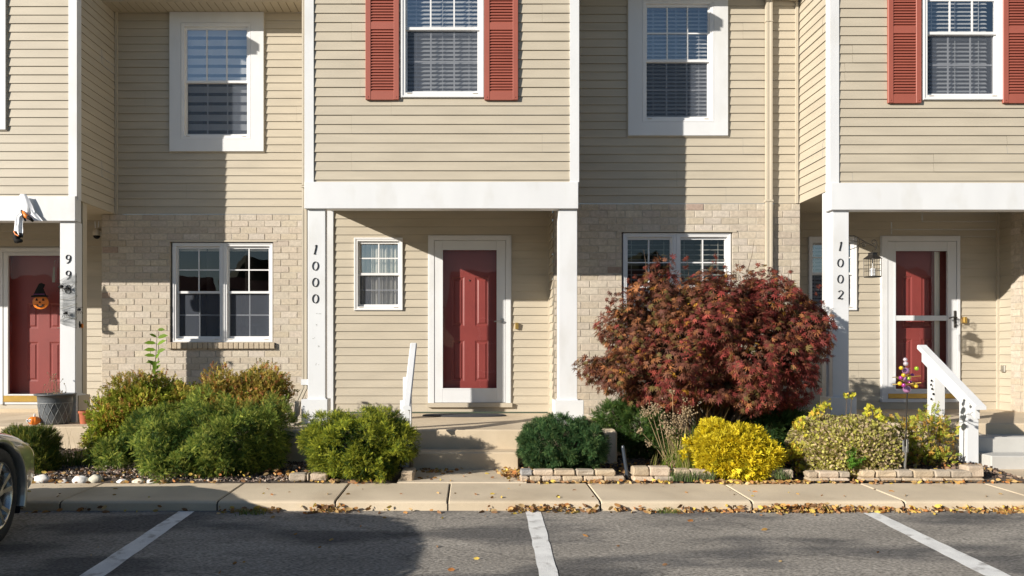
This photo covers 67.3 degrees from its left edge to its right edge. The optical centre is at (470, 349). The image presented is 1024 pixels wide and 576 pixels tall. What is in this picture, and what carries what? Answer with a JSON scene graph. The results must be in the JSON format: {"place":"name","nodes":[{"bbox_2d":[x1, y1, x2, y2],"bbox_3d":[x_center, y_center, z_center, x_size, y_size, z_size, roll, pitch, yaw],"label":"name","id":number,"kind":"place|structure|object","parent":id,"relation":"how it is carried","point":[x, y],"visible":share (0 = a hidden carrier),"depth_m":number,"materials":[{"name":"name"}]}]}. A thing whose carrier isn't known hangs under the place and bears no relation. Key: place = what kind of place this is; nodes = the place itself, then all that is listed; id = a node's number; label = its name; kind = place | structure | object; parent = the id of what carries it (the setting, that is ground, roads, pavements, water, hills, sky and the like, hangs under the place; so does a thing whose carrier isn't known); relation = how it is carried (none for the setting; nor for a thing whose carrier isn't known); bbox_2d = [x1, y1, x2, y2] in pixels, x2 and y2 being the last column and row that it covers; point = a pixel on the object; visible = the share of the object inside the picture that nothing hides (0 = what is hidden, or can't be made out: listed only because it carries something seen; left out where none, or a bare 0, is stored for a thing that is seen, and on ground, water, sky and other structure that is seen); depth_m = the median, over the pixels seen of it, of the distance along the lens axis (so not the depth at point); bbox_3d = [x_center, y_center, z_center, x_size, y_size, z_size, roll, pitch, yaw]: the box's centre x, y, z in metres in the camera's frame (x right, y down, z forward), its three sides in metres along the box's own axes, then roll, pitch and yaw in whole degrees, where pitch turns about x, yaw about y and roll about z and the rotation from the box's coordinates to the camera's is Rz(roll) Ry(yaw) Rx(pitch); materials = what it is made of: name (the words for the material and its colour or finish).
{"place":"outdoors","nodes":[
{"label":"outdoors","id":0,"kind":"place"},
{"bbox_2d":[397,467,526,486],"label":"front walk","id":1,"kind":"structure","parent":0,"point":[477,476],"depth_m":7.08,"materials":[{"name":"concrete"}]},
{"bbox_2d":[401,467,415,480],"bbox_3d":[-0.573,1.142,7.034,0.124,0.101,0.259,0,0,0],"label":"edging stone","id":2,"kind":"object","parent":1,"relation":"on","point":[408,473],"visible":1,"depth_m":6.91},
{"bbox_2d":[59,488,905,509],"bbox_3d":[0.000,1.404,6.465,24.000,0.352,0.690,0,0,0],"label":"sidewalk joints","id":3,"kind":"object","parent":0,"point":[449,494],"depth_m":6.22,"materials":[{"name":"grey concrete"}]},
{"bbox_2d":[0,510,1023,575],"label":"parking lot","id":4,"kind":"structure","parent":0,"point":[213,543],"depth_m":5.21,"materials":[{"name":"grey asphalt"}]},
{"bbox_2d":[0,433,34,540],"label":"parked car","id":5,"kind":"object","parent":4,"relation":"on","point":[17,463],"visible":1,"depth_m":5.40,"materials":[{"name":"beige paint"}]},
{"bbox_2d":[80,511,193,575],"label":"parking line","id":6,"kind":"object","parent":4,"relation":"on","point":[113,561],"visible":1,"depth_m":5.10,"materials":[{"name":"paint"}]},
{"bbox_2d":[232,507,266,515],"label":"weed tuft","id":7,"kind":"object","parent":4,"relation":"on","point":[254,512],"visible":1,"depth_m":6.00,"materials":[{"name":"green plant"}]},
{"bbox_2d":[28,470,1001,572],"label":"fallen leaves","id":8,"kind":"object","parent":4,"relation":"on","point":[477,558],"visible":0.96,"depth_m":6.20,"materials":[{"name":"brown plant"}]},
{"bbox_2d":[21,502,1023,514],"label":"fallen leaves","id":9,"kind":"object","parent":4,"relation":"on","point":[781,508],"visible":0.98,"depth_m":6.07,"materials":[{"name":"brown plant"}]},
{"bbox_2d":[526,510,557,575],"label":"parking line","id":10,"kind":"object","parent":4,"relation":"on","point":[545,562],"visible":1,"depth_m":5.15,"materials":[{"name":"paint"}]},
{"bbox_2d":[651,507,683,513],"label":"weed tuft","id":11,"kind":"object","parent":4,"relation":"on","point":[665,511],"visible":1,"depth_m":6.04,"materials":[{"name":"green plant"}]},
{"bbox_2d":[864,513,1009,575],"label":"parking line","id":12,"kind":"object","parent":4,"relation":"on","point":[976,565],"visible":1,"depth_m":5.08,"materials":[{"name":"paint"}]},
{"bbox_2d":[20,483,1023,510],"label":"sidewalk","id":13,"kind":"structure","parent":0,"point":[208,496],"depth_m":6.31,"materials":[{"name":"concrete"}]},
{"bbox_2d":[33,437,1023,485],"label":"planting bed","id":14,"kind":"object","parent":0,"point":[108,479],"visible":0.02,"depth_m":6.96,"materials":[{"name":"brown soil"}]},
{"bbox_2d":[1,423,63,473],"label":"shrub","id":15,"kind":"object","parent":14,"relation":"on","point":[43,442],"visible":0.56,"depth_m":7.25,"materials":[{"name":"green plant"}]},
{"bbox_2d":[34,474,49,482],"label":"river stone","id":16,"kind":"object","parent":14,"relation":"on","point":[41,478],"visible":0.75,"depth_m":6.87,"materials":[{"name":"white stone"}]},
{"bbox_2d":[72,475,87,482],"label":"river stone","id":17,"kind":"object","parent":14,"relation":"on","point":[81,479],"visible":0.62,"depth_m":6.87,"materials":[{"name":"white stone"}]},
{"bbox_2d":[59,424,102,467],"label":"grass clump","id":18,"kind":"object","parent":14,"relation":"on","point":[77,460],"visible":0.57,"depth_m":7.49,"materials":[{"name":"green plant"}]},
{"bbox_2d":[88,474,102,482],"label":"river stone","id":19,"kind":"object","parent":14,"relation":"on","point":[95,478],"visible":0.73,"depth_m":6.87,"materials":[{"name":"white stone"}]},
{"bbox_2d":[74,368,206,455],"bbox_3d":[-3.511,0.710,8.316,1.293,1.039,1.137,0,0,-16],"label":"shrub","id":20,"kind":"object","parent":14,"relation":"on","point":[113,408],"visible":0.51,"depth_m":8.14,"materials":[{"name":"green plant"}]},
{"bbox_2d":[0,0,307,449],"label":"townhouse","id":21,"kind":"structure","parent":14,"relation":"on","point":[181,120],"depth_m":10.12,"materials":[{"name":"plastic"}]},
{"bbox_2d":[13,194,42,242],"bbox_3d":[-5.230,-1.548,9.042,0.342,0.577,0.095,0,0,5],"label":"hanging ghost","id":22,"kind":"object","parent":21,"relation":"hanging from","point":[25,210],"visible":1,"depth_m":9.04,"materials":[{"name":"white fabric"}]},
{"bbox_2d":[3,252,59,401],"bbox_3d":[-5.971,-0.314,10.563,0.941,2.065,0.086,0,0,0],"label":"storm door","id":23,"kind":"structure","parent":21,"relation":"in","point":[7,397],"depth_m":10.57,"materials":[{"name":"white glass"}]},
{"bbox_2d":[26,414,40,424],"bbox_3d":[-5.004,0.793,8.799,0.144,0.128,0.133,0,0,0],"label":"toy pumpkin","id":24,"kind":"object","parent":21,"relation":"on","point":[34,420],"visible":0.96,"depth_m":8.76,"materials":[{"name":"orange plastic"}]},
{"bbox_2d":[11,256,59,393],"bbox_3d":[-5.971,-0.314,10.739,0.987,2.071,0.051,0,0,0],"label":"red door","id":25,"kind":"structure","parent":21,"relation":"in","point":[35,335],"depth_m":10.71,"materials":[{"name":"paint"}]},
{"bbox_2d":[31,283,48,308],"bbox_3d":[-5.912,-0.739,10.539,0.228,0.360,0.053,0,0,0],"label":"pumpkin decoration","id":26,"kind":"object","parent":25,"relation":"attached to","point":[40,300],"depth_m":10.53,"materials":[{"name":"orange plastic"}]},
{"bbox_2d":[33,372,76,424],"bbox_3d":[-4.845,0.560,8.950,0.450,0.600,0.450,0,0,0],"label":"flower pot","id":27,"kind":"object","parent":21,"relation":"on","point":[55,408],"visible":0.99,"depth_m":8.81,"materials":[{"name":"grey plastic"}]},
{"bbox_2d":[56,273,83,327],"bbox_3d":[-4.760,-0.599,9.223,0.316,0.686,0.264,0,0,0],"label":"cobweb wrap","id":28,"kind":"object","parent":21,"relation":"attached to","point":[61,286],"visible":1,"depth_m":9.13,"materials":[{"name":"grey fabric"}]},
{"bbox_2d":[78,410,92,423],"bbox_3d":[-4.502,0.785,8.980,0.176,0.150,0.176,0,0,0],"label":"plant pot","id":29,"kind":"object","parent":21,"relation":"on","point":[82,417],"visible":0.56,"depth_m":8.91,"materials":[{"name":"ceramic"}]},
{"bbox_2d":[92,221,101,238],"bbox_3d":[-4.947,-1.590,10.200,0.152,0.234,0.104,0,0,0],"label":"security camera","id":30,"kind":"object","parent":21,"relation":"attached to","point":[96,234],"visible":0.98,"depth_m":10.17,"materials":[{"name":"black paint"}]},
{"bbox_2d":[181,23,250,138],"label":"window","id":31,"kind":"structure","parent":21,"relation":"in","point":[215,57],"depth_m":10.23,"materials":[{"name":"white glass"}]},
{"bbox_2d":[172,242,268,341],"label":"window","id":32,"kind":"structure","parent":21,"relation":"in","point":[189,259],"depth_m":10.85,"materials":[{"name":"white plastic"}]},
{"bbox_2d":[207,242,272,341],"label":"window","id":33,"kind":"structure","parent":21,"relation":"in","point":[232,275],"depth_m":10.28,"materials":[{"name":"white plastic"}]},
{"bbox_2d":[145,328,167,383],"bbox_3d":[-3.446,0.121,8.422,0.270,0.727,0.067,0,0,0],"label":"sapling","id":34,"kind":"object","parent":14,"relation":"on","point":[155,366],"visible":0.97,"depth_m":8.42,"materials":[{"name":"green plant"}]},
{"bbox_2d":[33,460,312,481],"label":"gravel","id":35,"kind":"structure","parent":14,"relation":"on","point":[295,466],"depth_m":7.14,"materials":[{"name":"grey gravel"}]},
{"bbox_2d":[82,382,301,482],"bbox_3d":[-2.734,0.807,7.482,1.977,1.019,1.397,0,0,0],"label":"shrub","id":36,"kind":"object","parent":14,"relation":"on","point":[180,447],"visible":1,"depth_m":7.25,"materials":[{"name":"green plant"}]},
{"bbox_2d":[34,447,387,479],"bbox_3d":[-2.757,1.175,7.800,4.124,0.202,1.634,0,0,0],"label":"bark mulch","id":37,"kind":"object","parent":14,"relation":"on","point":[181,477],"visible":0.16,"depth_m":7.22,"materials":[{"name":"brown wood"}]},
{"bbox_2d":[194,358,299,449],"bbox_3d":[-2.508,0.635,8.571,1.149,1.099,1.197,0,0,0],"label":"shrub","id":38,"kind":"object","parent":14,"relation":"on","point":[240,386],"visible":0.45,"depth_m":8.48,"materials":[{"name":"green plant"}]},
{"bbox_2d":[289,472,307,480],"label":"edging stone","id":39,"kind":"object","parent":14,"relation":"on","point":[297,476],"visible":0.92,"depth_m":6.90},
{"bbox_2d":[310,472,328,480],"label":"edging stone","id":40,"kind":"object","parent":14,"relation":"on","point":[315,476],"visible":0.92,"depth_m":6.89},
{"bbox_2d":[294,402,422,483],"bbox_3d":[-1.075,0.872,7.191,1.242,0.779,1.036,0,0,0],"label":"shrub","id":41,"kind":"object","parent":14,"relation":"on","point":[321,443],"visible":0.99,"depth_m":6.97,"materials":[{"name":"green plant"}]},
{"bbox_2d":[400,343,416,466],"bbox_3d":[-0.646,0.541,7.900,0.115,1.238,0.900,0,0,0],"label":"handrail","id":42,"kind":"object","parent":14,"relation":"on","point":[406,404],"visible":0.66,"depth_m":7.80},
{"bbox_2d":[519,475,528,481],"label":"edging stone","id":43,"kind":"object","parent":14,"relation":"on","point":[523,478],"visible":0.88,"depth_m":6.87,"materials":[{"name":"beige stone"}]},
{"bbox_2d":[520,468,532,475],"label":"edging stone","id":44,"kind":"object","parent":43,"relation":"on","point":[526,471],"visible":1,"depth_m":6.90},
{"bbox_2d":[31,460,1021,484],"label":"fallen leaves","id":45,"kind":"object","parent":14,"relation":"on","point":[509,473],"visible":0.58,"depth_m":6.86,"materials":[{"name":"brown plant"}]},
{"bbox_2d":[282,0,799,468],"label":"townhouse","id":46,"kind":"structure","parent":14,"relation":"on","point":[441,181],"depth_m":9.39,"materials":[{"name":"plastic"}]},
{"bbox_2d":[354,238,402,309],"bbox_3d":[-1.183,-0.970,9.876,0.623,0.931,0.157,0,0,0],"label":"window","id":47,"kind":"structure","parent":46,"relation":"in","point":[378,262],"depth_m":9.92,"materials":[{"name":"white plastic"}]},
{"bbox_2d":[391,0,505,105],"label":"window","id":48,"kind":"structure","parent":46,"relation":"in","point":[442,41],"depth_m":8.53,"materials":[{"name":"white glass"}]},
{"bbox_2d":[422,413,506,416],"bbox_3d":[-0.082,0.798,9.420,1.037,0.017,0.352,0,0,0],"label":"doormat","id":49,"kind":"object","parent":46,"relation":"on","point":[464,415],"visible":1,"depth_m":9.36,"materials":[{"name":"rubber"}]},
{"bbox_2d":[434,241,504,402],"bbox_3d":[-0.015,-0.362,9.793,0.908,2.068,0.086,0,0,0],"label":"storm door","id":50,"kind":"structure","parent":46,"relation":"in","point":[441,395],"depth_m":9.80,"materials":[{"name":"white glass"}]},
{"bbox_2d":[443,250,496,387],"bbox_3d":[-0.015,-0.362,9.963,0.954,2.074,0.064,0,0,0],"label":"red door","id":51,"kind":"structure","parent":46,"relation":"in","point":[469,276],"depth_m":9.95,"materials":[{"name":"paint"}]},
{"bbox_2d":[622,233,693,326],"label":"window","id":52,"kind":"structure","parent":46,"relation":"in","point":[669,246],"depth_m":9.48,"materials":[{"name":"white plastic"}]},
{"bbox_2d":[642,0,713,121],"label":"window","id":53,"kind":"structure","parent":46,"relation":"in","point":[678,35],"depth_m":9.50,"materials":[{"name":"white glass"}]},
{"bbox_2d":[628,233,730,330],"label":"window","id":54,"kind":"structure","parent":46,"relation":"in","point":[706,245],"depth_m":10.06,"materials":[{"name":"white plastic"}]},
{"bbox_2d":[541,475,561,481],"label":"edging stone","id":55,"kind":"object","parent":14,"relation":"on","point":[552,477],"visible":0.72,"depth_m":6.87,"materials":[{"name":"beige stone"}]},
{"bbox_2d":[532,468,553,475],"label":"edging stone","id":56,"kind":"object","parent":55,"relation":"on","point":[543,472],"visible":1,"depth_m":6.89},
{"bbox_2d":[515,411,612,469],"bbox_3d":[0.873,0.890,7.299,0.938,0.643,0.908,0,0,0],"label":"shrub","id":57,"kind":"object","parent":14,"relation":"on","point":[536,450],"visible":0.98,"depth_m":7.07,"materials":[{"name":"green plant"}]},
{"bbox_2d":[561,474,582,481],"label":"edging stone","id":58,"kind":"object","parent":14,"relation":"on","point":[571,478],"visible":0.7,"depth_m":6.87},
{"bbox_2d":[553,468,574,475],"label":"edging stone","id":59,"kind":"object","parent":58,"relation":"on","point":[564,471],"visible":0.98,"depth_m":6.90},
{"bbox_2d":[582,475,603,481],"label":"edging stone","id":60,"kind":"object","parent":14,"relation":"on","point":[587,478],"visible":0.62,"depth_m":6.87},
{"bbox_2d":[575,468,594,475],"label":"edging stone","id":61,"kind":"object","parent":60,"relation":"on","point":[583,472],"visible":1,"depth_m":6.89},
{"bbox_2d":[598,430,616,463],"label":"concrete block","id":62,"kind":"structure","parent":14,"relation":"on","point":[612,455],"depth_m":7.70,"materials":[{"name":"grey concrete"}]},
{"bbox_2d":[603,475,624,481],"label":"edging stone","id":63,"kind":"object","parent":14,"relation":"on","point":[614,478],"visible":0.74,"depth_m":6.87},
{"bbox_2d":[594,469,615,475],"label":"edging stone","id":64,"kind":"object","parent":63,"relation":"on","point":[604,472],"visible":0.94,"depth_m":6.90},
{"bbox_2d":[621,445,628,478],"bbox_3d":[1.407,1.026,7.000,0.075,0.314,0.034,0,0,0],"label":"drain pipe","id":65,"kind":"object","parent":14,"relation":"on","point":[625,461],"visible":1,"depth_m":6.99,"materials":[{"name":"black plastic"}]},
{"bbox_2d":[631,475,653,481],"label":"edging stone","id":66,"kind":"object","parent":14,"relation":"on","point":[648,478],"visible":0.94,"depth_m":6.88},
{"bbox_2d":[631,465,648,475],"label":"edging stone","id":67,"kind":"object","parent":66,"relation":"on","point":[641,470],"visible":1,"depth_m":6.89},
{"bbox_2d":[589,393,703,458],"bbox_3d":[1.926,0.842,8.089,1.435,0.949,0.996,0,0,0],"label":"shrub","id":68,"kind":"object","parent":14,"relation":"on","point":[623,425],"visible":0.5,"depth_m":7.90,"materials":[{"name":"green plant"}]},
{"bbox_2d":[652,476,672,481],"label":"edging stone","id":69,"kind":"object","parent":14,"relation":"on","point":[661,478],"visible":0.64,"depth_m":6.88,"materials":[{"name":"beige stone"}]},
{"bbox_2d":[648,465,670,475],"bbox_3d":[1.699,1.095,6.951,0.190,0.086,0.124,0,0,0],"label":"edging stone","id":70,"kind":"object","parent":69,"relation":"on","point":[658,470],"visible":0.88,"depth_m":6.89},
{"bbox_2d":[636,388,698,465],"bbox_3d":[1.881,0.783,7.387,0.593,0.832,0.234,0,0,0],"label":"dried sedum","id":71,"kind":"object","parent":14,"relation":"on","point":[673,422],"visible":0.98,"depth_m":7.39,"materials":[{"name":"brown plant"}]},
{"bbox_2d":[668,468,688,480],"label":"weed tuft","id":72,"kind":"object","parent":14,"relation":"on","point":[678,477],"visible":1,"depth_m":6.85,"materials":[{"name":"green plant"}]},
{"bbox_2d":[671,468,689,479],"bbox_3d":[1.903,1.122,6.962,0.152,0.095,0.127,0,0,0],"label":"edging stone","id":73,"kind":"object","parent":14,"relation":"on","point":[684,470],"visible":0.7,"depth_m":6.91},
{"bbox_2d":[650,400,724,468],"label":"grass clump","id":74,"kind":"object","parent":14,"relation":"on","point":[679,463],"visible":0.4,"depth_m":7.21,"materials":[{"name":"green plant"}]},
{"bbox_2d":[683,470,703,481],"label":"weed tuft","id":75,"kind":"object","parent":14,"relation":"on","point":[691,478],"visible":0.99,"depth_m":6.85,"materials":[{"name":"green plant"}]},
{"bbox_2d":[689,468,711,478],"bbox_3d":[2.073,1.122,6.959,0.190,0.094,0.129,0,0,0],"label":"edging stone","id":76,"kind":"object","parent":14,"relation":"on","point":[697,470],"visible":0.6,"depth_m":6.90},
{"bbox_2d":[571,244,837,437],"bbox_3d":[2.407,0.032,7.787,2.799,2.312,1.523,0,0,0],"label":"japanese maple","id":77,"kind":"object","parent":14,"relation":"on","point":[719,326],"visible":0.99,"depth_m":7.55,"materials":[{"name":"red plant"}]},
{"bbox_2d":[698,469,716,481],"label":"weed tuft","id":78,"kind":"object","parent":14,"relation":"on","point":[708,477],"visible":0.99,"depth_m":6.85,"materials":[{"name":"green plant"}]},
{"bbox_2d":[679,416,789,482],"bbox_3d":[2.425,0.935,7.152,1.057,0.628,0.865,0,0,0],"label":"shrub","id":79,"kind":"object","parent":14,"relation":"on","point":[741,451],"visible":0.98,"depth_m":6.89,"materials":[{"name":"yellow plant"}]},
{"bbox_2d":[719,401,809,462],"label":"shrub","id":80,"kind":"object","parent":14,"relation":"on","point":[777,423],"visible":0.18,"depth_m":7.80,"materials":[{"name":"green plant"}]},
{"bbox_2d":[520,455,1023,481],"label":"bark mulch","id":81,"kind":"object","parent":14,"relation":"on","point":[644,459],"visible":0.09,"depth_m":7.49,"materials":[{"name":"brown wood"}]},
{"bbox_2d":[771,468,791,479],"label":"weed tuft","id":82,"kind":"object","parent":14,"relation":"on","point":[779,475],"visible":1,"depth_m":6.85,"materials":[{"name":"green plant"}]},
{"bbox_2d":[803,476,828,481],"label":"edging stone","id":83,"kind":"object","parent":14,"relation":"on","point":[813,479],"visible":0.7,"depth_m":6.88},
{"bbox_2d":[803,470,817,477],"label":"edging stone","id":84,"kind":"object","parent":83,"relation":"on","point":[810,474],"visible":1,"depth_m":6.90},
{"bbox_2d":[815,470,838,477],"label":"edging stone","id":85,"kind":"object","parent":83,"relation":"on","point":[828,474],"visible":0.88,"depth_m":6.89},
{"bbox_2d":[784,392,903,479],"bbox_3d":[3.493,0.833,7.328,1.088,0.874,0.963,0,0,0],"label":"shrub","id":86,"kind":"object","parent":14,"relation":"on","point":[823,441],"visible":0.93,"depth_m":7.06,"materials":[{"name":"yellow plant"}]},
{"bbox_2d":[856,476,879,481],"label":"edging stone","id":87,"kind":"object","parent":14,"relation":"on","point":[867,479],"visible":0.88,"depth_m":6.88,"materials":[{"name":"beige stone"}]},
{"bbox_2d":[857,469,874,477],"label":"edging stone","id":88,"kind":"object","parent":87,"relation":"on","point":[865,473],"visible":1,"depth_m":6.90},
{"bbox_2d":[749,0,1023,468],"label":"townhouse","id":89,"kind":"structure","parent":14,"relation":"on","point":[910,114],"depth_m":8.69,"materials":[{"name":"plastic"}]},
{"bbox_2d":[808,237,856,310],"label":"window","id":90,"kind":"structure","parent":89,"relation":"in","point":[814,243],"depth_m":9.99,"materials":[{"name":"white plastic"}]},
{"bbox_2d":[849,235,876,249],"bbox_3d":[4.401,-1.202,8.620,0.320,0.168,0.010,0,0,0],"label":"scroll bracket","id":91,"kind":"object","parent":89,"relation":"attached to","point":[863,242],"visible":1,"depth_m":8.62,"materials":[{"name":"metal"}]},
{"bbox_2d":[863,250,881,277],"bbox_3d":[4.507,-0.967,8.620,0.142,0.307,0.142,0,0,-20],"label":"lantern","id":92,"kind":"object","parent":91,"relation":"hanging from","point":[872,255],"visible":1,"depth_m":8.59,"materials":[{"name":"metal"}]},
{"bbox_2d":[896,251,945,388],"bbox_3d":[5.851,-0.390,10.130,0.939,2.045,0.051,0,0,0],"label":"red door","id":93,"kind":"structure","parent":89,"relation":"in","point":[914,269],"depth_m":10.10,"materials":[{"name":"paint"}]},
{"bbox_2d":[888,241,957,397],"bbox_3d":[5.851,-0.390,9.986,0.893,2.039,0.162,0,0,0],"label":"storm door","id":94,"kind":"structure","parent":89,"relation":"in","point":[893,246],"depth_m":9.96,"materials":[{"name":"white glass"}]},
{"bbox_2d":[845,0,1002,166],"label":"window","id":95,"kind":"structure","parent":89,"relation":"in","point":[962,40],"depth_m":8.69,"materials":[{"name":"white glass"}]},
{"bbox_2d":[879,477,901,481],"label":"edging stone","id":96,"kind":"object","parent":14,"relation":"on","point":[897,479],"visible":0.7,"depth_m":6.88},
{"bbox_2d":[874,469,896,477],"bbox_3d":[3.730,1.115,6.944,0.189,0.068,0.120,0,0,0],"label":"edging stone","id":97,"kind":"object","parent":96,"relation":"on","point":[884,473],"visible":0.86,"depth_m":6.89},
{"bbox_2d":[892,358,920,468],"bbox_3d":[3.984,0.583,7.016,0.259,1.026,0.225,0,0,0],"label":"garden spinner","id":98,"kind":"object","parent":14,"relation":"on","point":[906,390],"visible":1,"depth_m":7.00,"materials":[{"name":"metal"}]},
{"bbox_2d":[901,477,922,481],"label":"edging stone","id":99,"kind":"object","parent":14,"relation":"on","point":[905,479],"visible":0.68,"depth_m":6.88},
{"bbox_2d":[893,469,912,477],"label":"edging stone","id":100,"kind":"object","parent":99,"relation":"on","point":[901,473],"visible":0.88,"depth_m":6.89,"materials":[{"name":"beige stone"}]},
{"bbox_2d":[887,401,961,468],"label":"shrub","id":101,"kind":"object","parent":14,"relation":"on","point":[924,453],"visible":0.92,"depth_m":7.56,"materials":[{"name":"yellow plant"}]},
{"bbox_2d":[921,477,943,481],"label":"edging stone","id":102,"kind":"object","parent":14,"relation":"on","point":[933,479],"visible":0.68,"depth_m":6.88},
{"bbox_2d":[909,469,933,477],"bbox_3d":[4.069,1.115,6.949,0.185,0.068,0.112,0,0,0],"label":"edging stone","id":103,"kind":"object","parent":102,"relation":"on","point":[922,473],"visible":0.88,"depth_m":6.90,"materials":[{"name":"beige stone"}]},
{"bbox_2d":[930,469,950,477],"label":"edging stone","id":104,"kind":"object","parent":102,"relation":"on","point":[940,473],"visible":0.88,"depth_m":6.89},
{"bbox_2d":[917,345,985,463],"bbox_3d":[4.943,0.552,7.935,0.164,1.216,0.970,0,0,0],"label":"handrail","id":105,"kind":"object","parent":14,"relation":"on","point":[941,375],"visible":0.91,"depth_m":7.73,"materials":[{"name":"white paint"}]},
{"bbox_2d":[943,477,963,481],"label":"edging stone","id":106,"kind":"object","parent":14,"relation":"on","point":[948,479],"visible":0.76,"depth_m":6.88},
{"bbox_2d":[946,469,971,476],"bbox_3d":[4.407,1.114,6.949,0.188,0.066,0.113,0,0,0],"label":"edging stone","id":107,"kind":"object","parent":106,"relation":"on","point":[960,473],"visible":0.86,"depth_m":6.90,"materials":[{"name":"beige stone"}]},
{"bbox_2d":[960,477,983,481],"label":"edging stone","id":108,"kind":"object","parent":14,"relation":"on","point":[972,479],"visible":0.76,"depth_m":6.88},
{"bbox_2d":[959,464,983,477],"bbox_3d":[4.538,1.095,6.969,0.156,0.106,0.150,0,0,0],"label":"edging stone","id":109,"kind":"object","parent":108,"relation":"on","point":[977,471],"visible":0.84,"depth_m":6.90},
{"bbox_2d":[348,368,858,412],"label":"ground","id":110,"kind":"structure","parent":0,"point":[475,412],"depth_m":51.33,"materials":[{"name":"beige concrete"}]},
{"bbox_2d":[999,469,1023,476],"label":"front walk","id":111,"kind":"structure","parent":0,"point":[1019,472],"depth_m":7.36,"materials":[{"name":"concrete"}]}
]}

